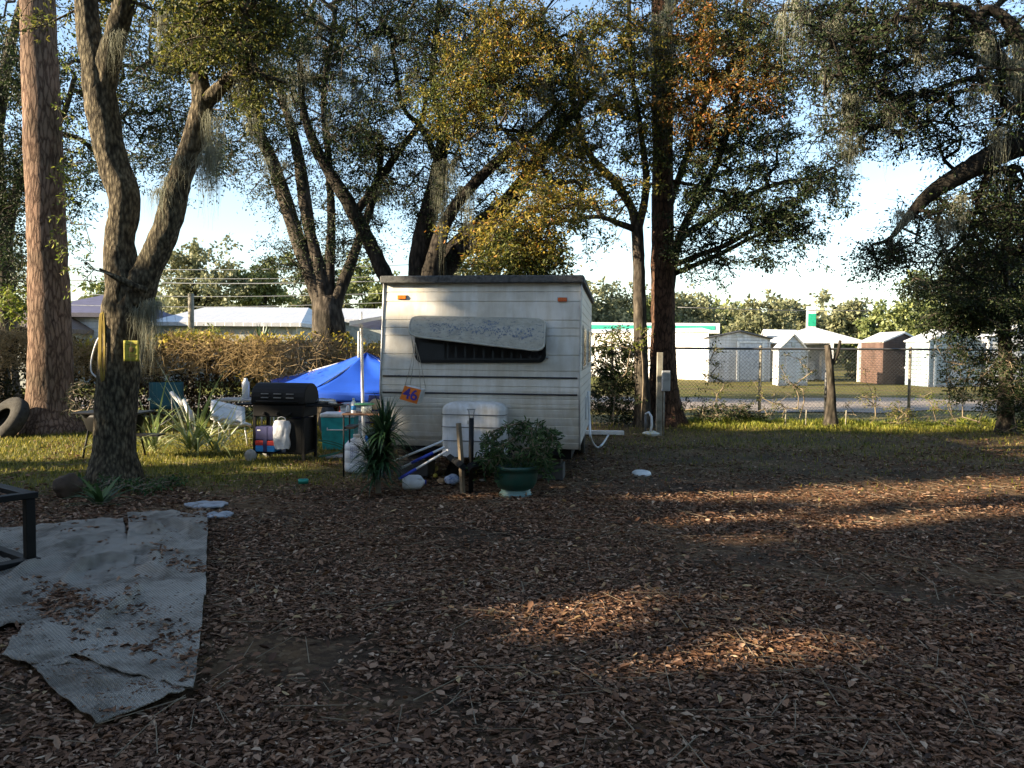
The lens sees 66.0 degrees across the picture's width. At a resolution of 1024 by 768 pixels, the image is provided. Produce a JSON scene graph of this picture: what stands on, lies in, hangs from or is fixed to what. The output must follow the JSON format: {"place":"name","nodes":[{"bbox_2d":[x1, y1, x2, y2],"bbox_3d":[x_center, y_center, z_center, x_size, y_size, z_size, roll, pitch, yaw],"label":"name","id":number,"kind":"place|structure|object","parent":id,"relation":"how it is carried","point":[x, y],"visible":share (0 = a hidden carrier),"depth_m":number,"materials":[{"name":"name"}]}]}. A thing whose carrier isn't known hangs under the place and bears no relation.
{"place":"outdoors","nodes":[
{"label":"outdoors","id":0,"kind":"place"},
{"bbox_2d":[26,277,379,283],"bbox_3d":[-12.548,-3.968,29.861,18.252,0.348,0.042,0,2,0],"label":"power line","id":1,"kind":"object","parent":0,"point":[226,283],"visible":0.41,"depth_m":29.85,"materials":[{"name":"metal"}]},
{"bbox_2d":[255,425,281,451],"bbox_3d":[-3.491,0.781,11.310,0.304,0.360,0.226,1,2,10],"label":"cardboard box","id":2,"kind":"object","parent":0,"point":[264,442],"visible":0.81,"depth_m":11.20,"materials":[{"name":"blue cardboard"}]},
{"bbox_2d":[0,362,1023,767],"bbox_3d":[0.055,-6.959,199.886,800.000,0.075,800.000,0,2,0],"label":"ground","id":3,"kind":"structure","parent":0,"point":[292,652],"depth_m":6.42,"materials":[{"name":"brown soil"}]},
{"bbox_2d":[0,283,27,390],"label":"sapling","id":4,"kind":"object","parent":3,"relation":"on","point":[10,298],"visible":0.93,"depth_m":19.35,"materials":[{"name":"green plant"}]},
{"bbox_2d":[0,397,29,438],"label":"old tire","id":5,"kind":"object","parent":3,"relation":"on","point":[14,413],"visible":0.96,"depth_m":13.98,"materials":[{"name":"rubber"}]},
{"bbox_2d":[18,0,86,435],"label":"pine tree","id":6,"kind":"object","parent":3,"relation":"on","point":[50,369],"visible":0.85,"depth_m":14.62,"materials":[{"name":"brown plant"}]},
{"bbox_2d":[43,15,103,301],"bbox_3d":[-7.951,-4.078,14.364,1.348,5.205,0.933,2,3,39],"label":"climbing vine","id":7,"kind":"object","parent":6,"relation":"attached to","point":[74,183],"visible":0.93,"depth_m":14.36,"materials":[{"name":"green plant"}]},
{"bbox_2d":[18,313,93,387],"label":"house","id":8,"kind":"structure","parent":3,"relation":"on","point":[81,327],"depth_m":33.50,"materials":[{"name":"grey"}]},
{"bbox_2d":[0,517,126,626],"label":"outdoor rug","id":9,"kind":"object","parent":3,"relation":"on","point":[53,563],"visible":0.68,"depth_m":5.84,"materials":[{"name":"grey fabric"}]},
{"bbox_2d":[0,483,40,570],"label":"steel frame","id":10,"kind":"object","parent":9,"relation":"on","point":[25,496],"visible":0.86,"depth_m":5.68,"materials":[{"name":"black metal"}]},
{"bbox_2d":[0,536,136,665],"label":"outdoor rug","id":11,"kind":"object","parent":9,"relation":"on","point":[100,557],"visible":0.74,"depth_m":4.52,"materials":[{"name":"grey fabric"}]},
{"bbox_2d":[0,511,209,716],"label":"leaves on rugs","id":12,"kind":"object","parent":9,"relation":"on","point":[72,596],"visible":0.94,"depth_m":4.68,"materials":[{"name":"brown plant"}]},
{"bbox_2d":[52,473,82,499],"bbox_3d":[-4.748,1.088,8.428,0.289,0.281,0.293,-1,3,-33],"label":"rock","id":13,"kind":"object","parent":3,"relation":"on","point":[64,486],"visible":0.91,"depth_m":8.33,"materials":[{"name":"stone"}]},
{"bbox_2d":[61,379,94,417],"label":"grey shrub","id":14,"kind":"object","parent":3,"relation":"on","point":[79,388],"visible":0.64,"depth_m":13.94,"materials":[{"name":"grey plant"}]},
{"bbox_2d":[54,475,132,506],"bbox_3d":[-4.215,1.111,7.987,0.841,0.332,0.606,-1,3,-23],"label":"bromeliad","id":15,"kind":"object","parent":3,"relation":"on","point":[103,496],"visible":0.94,"depth_m":8.04,"materials":[{"name":"green plant"}]},
{"bbox_2d":[25,295,171,382],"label":"house","id":16,"kind":"structure","parent":3,"relation":"on","point":[88,316],"depth_m":34.34,"materials":[{"name":"white"}]},
{"bbox_2d":[31,651,184,723],"bbox_3d":[-2.015,1.392,3.837,1.017,0.067,0.439,2,3,39],"label":"outdoor rug","id":17,"kind":"object","parent":3,"relation":"on","point":[67,683],"visible":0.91,"depth_m":3.65,"materials":[{"name":"grey fabric"}]},
{"bbox_2d":[71,410,164,457],"bbox_3d":[-5.715,0.771,11.620,1.280,0.732,0.649,0,2,0],"label":"chair","id":18,"kind":"object","parent":3,"relation":"on","point":[87,416],"visible":0.33,"depth_m":11.47,"materials":[{"name":"black metal"}]},
{"bbox_2d":[80,275,158,305],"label":"tree","id":19,"kind":"object","parent":3,"relation":"on","point":[97,288],"visible":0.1,"depth_m":54.05,"materials":[{"name":"green plant"}]},
{"bbox_2d":[0,0,257,399],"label":"dark oak","id":20,"kind":"object","parent":3,"relation":"on","point":[12,194],"visible":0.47,"depth_m":20.30,"materials":[{"name":"green plant"}]},
{"bbox_2d":[78,472,187,495],"bbox_3d":[-4.428,1.149,8.943,1.399,0.320,0.884,0,2,0],"label":"ivy patch","id":21,"kind":"object","parent":3,"relation":"on","point":[140,487],"visible":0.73,"depth_m":8.84,"materials":[{"name":"green plant"}]},
{"bbox_2d":[68,509,207,687],"bbox_3d":[-2.470,1.256,5.482,0.690,0.154,4.146,-1,3,-22],"label":"outdoor rug","id":22,"kind":"object","parent":3,"relation":"on","point":[174,581],"visible":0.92,"depth_m":4.80,"materials":[{"name":"grey fabric"}]},
{"bbox_2d":[80,376,211,454],"bbox_3d":[-5.439,0.479,12.141,1.655,1.274,2.226,0,2,0],"label":"strap leaf plant","id":23,"kind":"object","parent":3,"relation":"on","point":[148,442],"visible":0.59,"depth_m":12.12,"materials":[{"name":"green plant"}]},
{"bbox_2d":[148,382,185,428],"bbox_3d":[-6.766,0.442,15.463,0.680,0.939,0.620,-1,3,-25],"label":"camp chair","id":24,"kind":"object","parent":3,"relation":"on","point":[155,390],"visible":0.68,"depth_m":15.59,"materials":[{"name":"teal fabric"}]},
{"bbox_2d":[0,0,357,484],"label":"forked oak","id":25,"kind":"object","parent":3,"relation":"on","point":[236,48],"visible":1,"depth_m":9.12,"materials":[{"name":"brown plant"}]},
{"bbox_2d":[98,311,105,381],"bbox_3d":[-4.775,-0.427,9.182,0.052,0.831,0.151,-2,3,-40],"label":"coiled rope","id":26,"kind":"object","parent":25,"relation":"hanging from","point":[101,317],"visible":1,"depth_m":9.15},
{"bbox_2d":[123,340,138,360],"bbox_3d":[-4.391,-0.382,9.096,0.166,0.240,0.015,0,3,-14],"label":"yellow sign","id":27,"kind":"object","parent":25,"relation":"attached to","point":[133,349],"visible":1,"depth_m":9.10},
{"bbox_2d":[0,320,380,419],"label":"hedge","id":28,"kind":"object","parent":3,"relation":"on","point":[253,359],"visible":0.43,"depth_m":17.17,"materials":[{"name":"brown plant"}]},
{"bbox_2d":[170,323,235,410],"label":"vine","id":29,"kind":"object","parent":28,"relation":"on","point":[210,329],"visible":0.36,"depth_m":17.61,"materials":[{"name":"green plant"}]},
{"bbox_2d":[188,293,194,399],"bbox_3d":[-9.751,-1.115,23.978,0.162,3.255,0.170,0,2,0],"label":"utility pole","id":30,"kind":"object","parent":3,"relation":"on","point":[190,310],"visible":0.34,"depth_m":23.87,"materials":[{"name":"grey wood"}]},
{"bbox_2d":[137,364,252,454],"bbox_3d":[-4.842,0.374,12.233,2.213,1.623,2.786,2,3,23],"label":"strap leaf plant","id":31,"kind":"object","parent":3,"relation":"on","point":[195,443],"visible":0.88,"depth_m":11.92,"materials":[{"name":"green plant"}]},
{"bbox_2d":[141,381,252,458],"bbox_3d":[-4.612,0.523,12.010,2.179,1.284,1.802,0,2,0],"label":"strap leaf plant","id":32,"kind":"object","parent":3,"relation":"on","point":[215,447],"visible":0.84,"depth_m":12.06,"materials":[{"name":"green plant"}]},
{"bbox_2d":[184,500,227,509],"bbox_3d":[-3.105,1.224,8.000,0.413,0.044,0.302,0,2,0],"label":"flat rock","id":33,"kind":"object","parent":3,"relation":"on","point":[213,504],"visible":0.96,"depth_m":7.95,"materials":[{"name":"white stone"}]},
{"bbox_2d":[156,230,260,314],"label":"tree","id":34,"kind":"object","parent":3,"relation":"on","point":[196,257],"visible":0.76,"depth_m":60.95,"materials":[{"name":"green plant"}]},
{"bbox_2d":[208,400,250,445],"bbox_3d":[-4.760,0.648,13.269,0.694,0.747,0.646,0,3,-20],"label":"lawn chair","id":35,"kind":"object","parent":3,"relation":"on","point":[225,410],"visible":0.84,"depth_m":13.21,"materials":[{"name":"white paint"}]},
{"bbox_2d":[151,307,311,381],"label":"house","id":36,"kind":"structure","parent":3,"relation":"on","point":[237,320],"depth_m":38.59,"materials":[{"name":"silver metal"}]},
{"bbox_2d":[222,250,303,307],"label":"tree","id":37,"kind":"object","parent":3,"relation":"on","point":[278,293],"visible":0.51,"depth_m":62.82,"materials":[{"name":"green plant"}]},
{"bbox_2d":[236,382,343,460],"bbox_3d":[-3.204,0.544,11.366,1.472,1.127,0.578,1,2,10],"label":"barrel grill","id":38,"kind":"object","parent":3,"relation":"on","point":[297,403],"visible":0.87,"depth_m":11.17,"materials":[{"name":"black metal"}]},
{"bbox_2d":[273,416,290,448],"bbox_3d":[-3.259,0.690,11.149,0.272,0.469,0.125,1,2,10],"label":"plastic bag","id":39,"kind":"object","parent":38,"relation":"hanging from","point":[281,432],"visible":1,"depth_m":11.10,"materials":[{"name":"white plastic"}]},
{"bbox_2d":[177,0,425,420],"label":"multi trunk oak","id":40,"kind":"object","parent":3,"relation":"on","point":[326,294],"visible":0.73,"depth_m":17.17,"materials":[{"name":"green plant"}]},
{"bbox_2d":[271,252,357,308],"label":"tree","id":41,"kind":"object","parent":3,"relation":"on","point":[305,300],"visible":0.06,"depth_m":69.26,"materials":[{"name":"green plant"}]},
{"bbox_2d":[271,353,379,423],"bbox_3d":[-3.130,0.148,15.662,3.839,1.551,2.923,0,2,0],"label":"canopy tent","id":42,"kind":"object","parent":3,"relation":"on","point":[340,381],"visible":0.47,"depth_m":14.96,"materials":[{"name":"blue fabric"}]},
{"bbox_2d":[320,411,358,449],"bbox_3d":[-2.802,0.756,12.830,0.552,0.583,0.450,0,2,0],"label":"cooler","id":43,"kind":"object","parent":3,"relation":"on","point":[331,425],"visible":0.72,"depth_m":12.66,"materials":[{"name":"teal plastic"}]},
{"bbox_2d":[340,402,369,435],"bbox_3d":[-2.709,0.671,13.628,0.457,0.687,0.449,0,2,0],"label":"storage bin","id":44,"kind":"object","parent":3,"relation":"on","point":[343,408],"visible":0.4,"depth_m":13.45,"materials":[{"name":"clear plastic"}]},
{"bbox_2d":[345,434,367,472],"bbox_3d":[-2.056,0.909,10.420,0.310,0.497,0.312,0,2,0],"label":"water bottle","id":45,"kind":"object","parent":3,"relation":"on","point":[349,453],"visible":0.66,"depth_m":10.29,"materials":[{"name":"white plastic"}]},
{"bbox_2d":[342,308,381,355],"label":"house","id":46,"kind":"structure","parent":3,"relation":"on","point":[369,334],"depth_m":44.29,"materials":[{"name":"silver metal"}]},
{"bbox_2d":[342,411,386,476],"bbox_3d":[-1.880,0.768,10.143,0.534,0.806,0.400,0,2,0],"label":"side table","id":47,"kind":"object","parent":3,"relation":"on","point":[349,414],"visible":0.5,"depth_m":9.96,"materials":[{"name":"brown wood"}]},
{"bbox_2d":[335,253,399,308],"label":"tree","id":48,"kind":"object","parent":3,"relation":"on","point":[373,300],"visible":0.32,"depth_m":64.97,"materials":[{"name":"green plant"}]},
{"bbox_2d":[334,394,417,495],"bbox_3d":[-1.477,0.654,8.827,0.910,1.163,0.871,3,3,44],"label":"yucca plant","id":49,"kind":"object","parent":3,"relation":"on","point":[378,449],"visible":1,"depth_m":8.75,"materials":[{"name":"green plant"}]},
{"bbox_2d":[402,475,425,488],"bbox_3d":[-1.131,1.135,9.123,0.276,0.170,0.181,0,2,0],"label":"plastic jug","id":50,"kind":"object","parent":3,"relation":"on","point":[414,481],"visible":0.92,"depth_m":9.05,"materials":[{"name":"white plastic"}]},
{"bbox_2d":[269,0,650,286],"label":"spreading oak","id":51,"kind":"object","parent":3,"relation":"on","point":[426,258],"visible":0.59,"depth_m":16.47,"materials":[{"name":"green plant"}]},
{"bbox_2d":[456,423,464,493],"bbox_3d":[-0.570,0.853,8.771,0.117,0.837,0.048,3,3,45],"label":"wooden stake","id":52,"kind":"object","parent":3,"relation":"on","point":[460,456],"visible":0.77,"depth_m":8.76,"materials":[{"name":"brown wood"}]},
{"bbox_2d":[349,275,593,495],"bbox_3d":[-0.455,-0.130,11.275,3.070,2.525,5.668,1,2,7],"label":"camper trailer","id":53,"kind":"object","parent":3,"relation":"on","point":[494,351],"visible":0.93,"depth_m":9.47,"materials":[{"name":"metal"}]},
{"bbox_2d":[400,343,425,403],"bbox_3d":[-1.157,-0.127,9.219,0.287,0.715,0.157,1,2,9],"label":"number sign","id":54,"kind":"object","parent":53,"relation":"hanging from","point":[412,394],"visible":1,"depth_m":9.17,"materials":[{"name":"white paint"}]},
{"bbox_2d":[0,424,1023,767],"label":"fallen leaves","id":55,"kind":"object","parent":3,"relation":"on","point":[76,748],"depth_m":4.45,"materials":[{"name":"brown plant"}]},
{"bbox_2d":[0,415,1023,500],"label":"grass","id":56,"kind":"structure","parent":3,"relation":"on","point":[772,427],"depth_m":12.60,"materials":[{"name":"green plant"}]},
{"bbox_2d":[493,461,537,497],"bbox_3d":[0.043,1.069,8.776,0.530,0.350,0.530,0,2,0],"label":"plant pot","id":57,"kind":"object","parent":3,"relation":"on","point":[519,481],"visible":0.78,"depth_m":8.58,"materials":[{"name":"green ceramic"}]},
{"bbox_2d":[465,415,564,482],"bbox_3d":[0.047,0.744,8.732,1.116,0.789,0.788,0,2,0],"label":"potted shrub","id":58,"kind":"object","parent":57,"relation":"in","point":[494,454],"visible":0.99,"depth_m":8.65,"materials":[{"name":"green plant"}]},
{"bbox_2d":[17,291,1013,364],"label":"woods","id":59,"kind":"object","parent":3,"relation":"on","point":[823,314],"visible":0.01,"depth_m":106.95,"materials":[{"name":"green plant"}]},
{"bbox_2d":[393,0,679,427],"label":"golden tree","id":60,"kind":"object","parent":3,"relation":"on","point":[520,253],"visible":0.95,"depth_m":15.26,"materials":[{"name":"green plant"}]},
{"bbox_2d":[631,324,653,420],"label":"vine","id":61,"kind":"object","parent":60,"relation":"attached to","point":[641,341],"visible":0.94,"depth_m":16.69,"materials":[{"name":"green plant"}]},
{"bbox_2d":[591,329,634,419],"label":"vine","id":62,"kind":"object","parent":3,"relation":"on","point":[613,340],"visible":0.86,"depth_m":16.82,"materials":[{"name":"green plant"}]},
{"bbox_2d":[586,276,651,322],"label":"tree","id":63,"kind":"object","parent":3,"relation":"on","point":[611,310],"visible":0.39,"depth_m":73.93,"materials":[{"name":"green plant"}]},
{"bbox_2d":[590,324,652,424],"bbox_3d":[2.294,-0.141,17.183,1.998,2.355,1.178,0,2,0],"label":"shrub","id":64,"kind":"object","parent":3,"relation":"on","point":[607,381],"visible":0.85,"depth_m":17.09,"materials":[{"name":"green plant"}]},
{"bbox_2d":[590,397,652,424],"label":"shrub","id":65,"kind":"object","parent":3,"relation":"on","point":[626,412],"visible":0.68,"depth_m":17.19,"materials":[{"name":"green plant"}]},
{"bbox_2d":[591,322,719,333],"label":"station canopy","id":66,"kind":"object","parent":3,"relation":"on","point":[714,328],"visible":0.14,"depth_m":65.84,"materials":[{"name":"white metal"}]},
{"bbox_2d":[656,352,669,435],"bbox_3d":[2.948,0.234,15.378,0.240,1.698,0.181,0,2,0],"label":"utility post","id":67,"kind":"object","parent":3,"relation":"on","point":[662,381],"visible":0.84,"depth_m":15.36,"materials":[{"name":"grey wood"}]},
{"bbox_2d":[597,0,760,426],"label":"pine tree","id":68,"kind":"object","parent":3,"relation":"on","point":[662,309],"visible":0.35,"depth_m":17.07,"materials":[{"name":"brown plant"}]},
{"bbox_2d":[646,283,732,335],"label":"tree","id":69,"kind":"object","parent":3,"relation":"on","point":[701,314],"visible":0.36,"depth_m":78.19,"materials":[{"name":"green plant"}]},
{"bbox_2d":[673,395,780,423],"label":"shrub","id":70,"kind":"object","parent":3,"relation":"on","point":[742,413],"visible":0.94,"depth_m":17.25,"materials":[{"name":"green plant"}]},
{"bbox_2d":[644,0,820,201],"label":"orange leafed maple","id":71,"kind":"object","parent":3,"relation":"on","point":[717,83],"visible":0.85,"depth_m":15.59,"materials":[{"name":"plant"}]},
{"bbox_2d":[708,295,757,334],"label":"tree","id":72,"kind":"object","parent":3,"relation":"on","point":[723,330],"visible":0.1,"depth_m":93.65,"materials":[{"name":"green plant"}]},
{"bbox_2d":[703,330,772,381],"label":"storage shed","id":73,"kind":"structure","parent":3,"relation":"on","point":[739,339],"depth_m":42.55,"materials":[{"name":"white metal"}]},
{"bbox_2d":[739,343,761,379],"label":"door","id":74,"kind":"structure","parent":73,"relation":"in","point":[752,353],"depth_m":42.74,"materials":[{"name":"paint"}]},
{"bbox_2d":[647,0,868,296],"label":"dark leafed oak","id":75,"kind":"object","parent":3,"relation":"on","point":[771,229],"visible":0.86,"depth_m":15.94,"materials":[{"name":"green plant"}]},
{"bbox_2d":[717,289,816,334],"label":"tree","id":76,"kind":"object","parent":3,"relation":"on","point":[751,322],"visible":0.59,"depth_m":70.66,"materials":[{"name":"green plant"}]},
{"bbox_2d":[772,333,809,385],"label":"storage shed","id":77,"kind":"structure","parent":3,"relation":"on","point":[792,340],"depth_m":38.23,"materials":[{"name":"white"}]},
{"bbox_2d":[785,353,795,382],"bbox_3d":[13.506,-0.725,38.198,0.588,1.580,0.030,0,3,-17],"label":"door","id":78,"kind":"structure","parent":77,"relation":"in","point":[792,361],"depth_m":38.18,"materials":[{"name":"paint"}]},
{"bbox_2d":[591,345,1023,424],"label":"chain link fence","id":79,"kind":"object","parent":3,"relation":"on","point":[909,367],"visible":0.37,"depth_m":17.76,"materials":[{"name":"metal"}]},
{"bbox_2d":[694,337,733,413],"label":"vine","id":80,"kind":"object","parent":79,"relation":"attached to","point":[715,378],"visible":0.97,"depth_m":17.49,"materials":[{"name":"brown plant"}]},
{"bbox_2d":[750,364,803,417],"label":"brambles","id":81,"kind":"object","parent":79,"relation":"attached to","point":[775,403],"visible":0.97,"depth_m":17.47,"materials":[{"name":"brown plant"}]},
{"bbox_2d":[781,352,817,417],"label":"vine","id":82,"kind":"object","parent":79,"relation":"attached to","point":[805,376],"visible":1,"depth_m":17.47,"materials":[{"name":"green plant"}]},
{"bbox_2d":[783,297,837,333],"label":"tree","id":83,"kind":"object","parent":3,"relation":"on","point":[801,323],"visible":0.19,"depth_m":88.50,"materials":[{"name":"green plant"}]},
{"bbox_2d":[806,306,815,327],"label":"price pylon","id":84,"kind":"object","parent":3,"relation":"on","point":[810,318],"visible":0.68,"depth_m":59.61,"materials":[{"name":"white metal"}]},
{"bbox_2d":[770,327,861,381],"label":"pavilion","id":85,"kind":"structure","parent":3,"relation":"on","point":[811,337],"depth_m":45.36,"materials":[{"name":"white metal"}]},
{"bbox_2d":[822,340,841,428],"bbox_3d":[6.937,0.053,17.114,0.394,2.013,0.422,0,2,0],"label":"vine covered stump","id":86,"kind":"object","parent":3,"relation":"on","point":[830,416],"visible":0.94,"depth_m":17.04,"materials":[{"name":"brown wood"}]},
{"bbox_2d":[808,288,874,366],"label":"tree","id":87,"kind":"object","parent":3,"relation":"on","point":[841,322],"visible":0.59,"depth_m":88.79,"materials":[{"name":"green plant"}]},
{"bbox_2d":[675,0,1023,330],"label":"overhanging oak","id":88,"kind":"object","parent":3,"relation":"on","point":[1003,147],"visible":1,"depth_m":10.67,"materials":[{"name":"green plant"}]},
{"bbox_2d":[841,324,871,378],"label":"tree","id":89,"kind":"object","parent":3,"relation":"on","point":[850,355],"visible":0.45,"depth_m":47.85,"materials":[{"name":"green plant"}]},
{"bbox_2d":[841,367,893,422],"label":"brambles","id":90,"kind":"object","parent":3,"relation":"on","point":[873,402],"visible":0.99,"depth_m":17.27,"materials":[{"name":"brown plant"}]},
{"bbox_2d":[850,298,903,361],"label":"tree","id":91,"kind":"object","parent":3,"relation":"on","point":[876,312],"visible":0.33,"depth_m":54.70,"materials":[{"name":"green plant"}]},
{"bbox_2d":[859,331,913,383],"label":"brick shed","id":92,"kind":"structure","parent":3,"relation":"on","point":[887,340],"depth_m":41.40,"materials":[{"name":"red brick"}]},
{"bbox_2d":[882,396,925,428],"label":"shrub","id":93,"kind":"object","parent":3,"relation":"on","point":[906,413],"visible":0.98,"depth_m":17.03,"materials":[{"name":"green plant"}]},
{"bbox_2d":[879,268,952,335],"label":"tree","id":94,"kind":"object","parent":3,"relation":"on","point":[897,315],"visible":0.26,"depth_m":51.27,"materials":[{"name":"green plant"}]},
{"bbox_2d":[915,390,966,427],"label":"weeds","id":95,"kind":"object","parent":3,"relation":"on","point":[937,407],"visible":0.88,"depth_m":17.16,"materials":[{"name":"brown plant"}]},
{"bbox_2d":[904,329,984,386],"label":"storage shed","id":96,"kind":"structure","parent":3,"relation":"on","point":[919,341],"depth_m":38.59,"materials":[{"name":"white metal"}]},
{"bbox_2d":[924,334,981,421],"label":"vine","id":97,"kind":"object","parent":3,"relation":"on","point":[952,362],"visible":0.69,"depth_m":16.84,"materials":[{"name":"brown plant"}]},
{"bbox_2d":[883,181,1023,434],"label":"slender oak","id":98,"kind":"object","parent":3,"relation":"on","point":[977,320],"visible":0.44,"depth_m":15.51,"materials":[{"name":"green plant"}]},
{"bbox_2d":[935,339,1021,430],"bbox_3d":[9.928,0.026,16.617,1.898,1.942,1.241,0,2,0],"label":"shrub","id":99,"kind":"object","parent":3,"relation":"on","point":[986,375],"visible":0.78,"depth_m":16.56,"materials":[{"name":"green plant"}]},
{"bbox_2d":[975,326,1023,385],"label":"storage shed","id":100,"kind":"structure","parent":3,"relation":"on","point":[985,339],"depth_m":39.08,"materials":[{"name":"white"}]},
{"bbox_2d":[980,344,1023,434],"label":"shrub","id":101,"kind":"object","parent":3,"relation":"on","point":[1017,394],"visible":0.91,"depth_m":15.71,"materials":[{"name":"green plant"}]},
{"bbox_2d":[0,0,1023,324],"label":"sky","id":102,"kind":"structure","parent":0,"point":[242,227],"materials":[{"name":"white"}]},
{"bbox_2d":[75,395,1023,412],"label":"gravel road","id":103,"kind":"structure","parent":0,"point":[817,403],"depth_m":24.52,"materials":[{"name":"grey gravel"}]},
{"bbox_2d":[591,328,712,379],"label":"long white building","id":104,"kind":"structure","parent":0,"point":[689,337],"depth_m":45.86,"materials":[{"name":"beige paint"}]},
{"bbox_2d":[687,414,1022,432],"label":"tall grass","id":105,"kind":"structure","parent":0,"point":[813,421],"depth_m":17.29,"materials":[{"name":"green plant"}]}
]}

